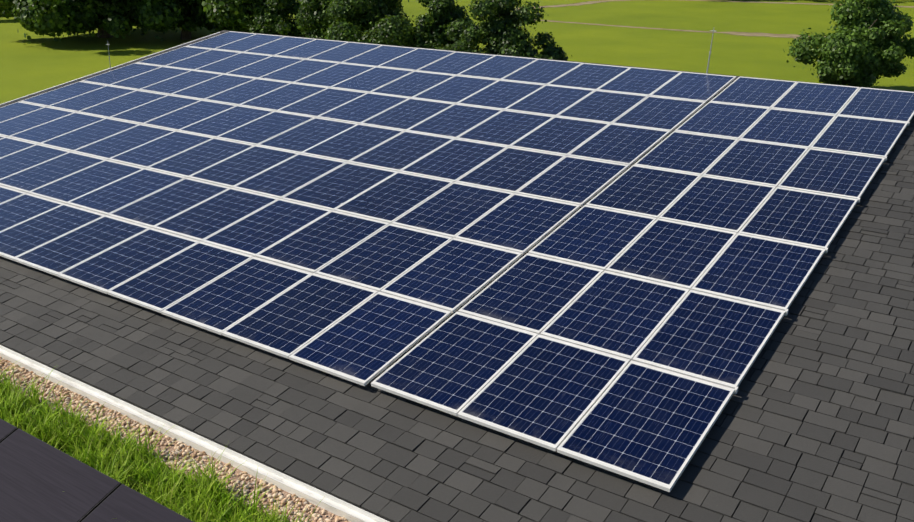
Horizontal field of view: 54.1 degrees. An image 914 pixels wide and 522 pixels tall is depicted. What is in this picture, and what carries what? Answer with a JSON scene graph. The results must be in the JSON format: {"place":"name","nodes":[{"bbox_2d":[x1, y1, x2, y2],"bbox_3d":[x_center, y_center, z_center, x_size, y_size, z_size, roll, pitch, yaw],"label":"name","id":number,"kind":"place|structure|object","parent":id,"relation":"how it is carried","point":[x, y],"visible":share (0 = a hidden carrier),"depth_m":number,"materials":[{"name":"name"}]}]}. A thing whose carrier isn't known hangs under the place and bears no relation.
{"place":"outdoors","nodes":[
{"label":"outdoors","id":0,"kind":"place"},
{"bbox_2d":[0,0,913,517],"bbox_3d":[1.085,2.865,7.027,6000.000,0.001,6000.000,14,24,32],"label":"lawn ground","id":1,"kind":"structure","parent":0,"point":[34,66],"depth_m":43.41,"materials":[{"name":"green plant"}]},
{"bbox_2d":[0,0,181,45],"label":"broad tree","id":2,"kind":"object","parent":1,"relation":"on","point":[58,17],"visible":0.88,"depth_m":40.97,"materials":[{"name":"green plant"}]},
{"bbox_2d":[0,419,192,521],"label":"paving slabs","id":3,"kind":"structure","parent":1,"relation":"on","point":[41,481],"depth_m":8.11,"materials":[{"name":"black stone"}]},
{"bbox_2d":[0,358,321,521],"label":"grass tufts","id":4,"kind":"object","parent":1,"relation":"on","point":[48,426],"visible":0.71,"depth_m":8.86,"materials":[{"name":"green plant"}]},
{"bbox_2d":[0,357,350,521],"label":"gravel bed","id":5,"kind":"object","parent":1,"relation":"on","point":[251,489],"visible":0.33,"depth_m":9.07,"materials":[{"name":"beige gravel"}]},
{"bbox_2d":[95,0,255,41],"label":"broad tree","id":6,"kind":"object","parent":1,"relation":"on","point":[188,17],"visible":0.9,"depth_m":41.62,"materials":[{"name":"green plant"}]},
{"bbox_2d":[221,16,282,31],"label":"bush","id":7,"kind":"object","parent":1,"relation":"on","point":[236,27],"visible":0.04,"depth_m":41.58,"materials":[{"name":"green plant"}]},
{"bbox_2d":[213,0,306,36],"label":"conifer tree","id":8,"kind":"object","parent":1,"relation":"on","point":[267,16],"visible":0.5,"depth_m":39.61,"materials":[{"name":"green plant"}]},
{"bbox_2d":[272,0,336,38],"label":"conifer tree","id":9,"kind":"object","parent":1,"relation":"on","point":[313,22],"visible":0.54,"depth_m":38.32,"materials":[{"name":"green plant"}]},
{"bbox_2d":[321,0,413,45],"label":"conifer tree","id":10,"kind":"object","parent":1,"relation":"on","point":[362,21],"visible":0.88,"depth_m":35.62,"materials":[{"name":"green plant"}]},
{"bbox_2d":[383,0,475,49],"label":"conifer tree","id":11,"kind":"object","parent":1,"relation":"on","point":[444,22],"visible":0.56,"depth_m":35.26,"materials":[{"name":"green plant"}]},
{"bbox_2d":[0,87,913,521],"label":"roof structure","id":12,"kind":"object","parent":1,"relation":"on","point":[572,461],"depth_m":9.38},
{"bbox_2d":[0,32,219,104],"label":"trim","id":13,"kind":"structure","parent":12,"relation":"attached to","point":[105,70],"depth_m":23.80,"materials":[{"name":"white metal"}]},
{"bbox_2d":[0,345,388,521],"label":"concrete curb","id":14,"kind":"structure","parent":12,"relation":"attached to","point":[315,496],"depth_m":9.37,"materials":[{"name":"white concrete"}]},
{"bbox_2d":[0,33,913,521],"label":"roof slates","id":15,"kind":"object","parent":12,"relation":"on","point":[318,421],"visible":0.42,"depth_m":9.29,"materials":[{"name":"grey stone"}]},
{"bbox_2d":[0,31,913,491],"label":"solar array","id":16,"kind":"object","parent":12,"relation":"on","point":[362,213],"visible":1,"depth_m":13.64,"materials":[{"name":"blue glass"}]},
{"bbox_2d":[442,0,571,60],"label":"conifer tree","id":17,"kind":"object","parent":1,"relation":"on","point":[500,31],"visible":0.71,"depth_m":33.01,"materials":[{"name":"green plant"}]},
{"bbox_2d":[783,0,913,87],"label":"tree","id":18,"kind":"object","parent":1,"relation":"on","point":[865,44],"visible":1,"depth_m":28.48,"materials":[{"name":"green plant"}]},
{"bbox_2d":[220,30,912,91],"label":"roof ridge cap","id":19,"kind":"object","parent":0,"point":[223,31],"visible":0.29,"depth_m":21.18,"materials":[{"name":"grey metal"}]},
{"bbox_2d":[706,29,715,73],"bbox_3d":[5.223,-4.293,18.491,0.190,1.084,0.182,14,24,32],"label":"pole","id":20,"kind":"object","parent":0,"point":[709,53],"depth_m":18.49,"materials":[{"name":"grey metal"}]},
{"bbox_2d":[515,0,913,37],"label":"path","id":21,"kind":"structure","parent":0,"point":[731,33],"depth_m":52.16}
]}

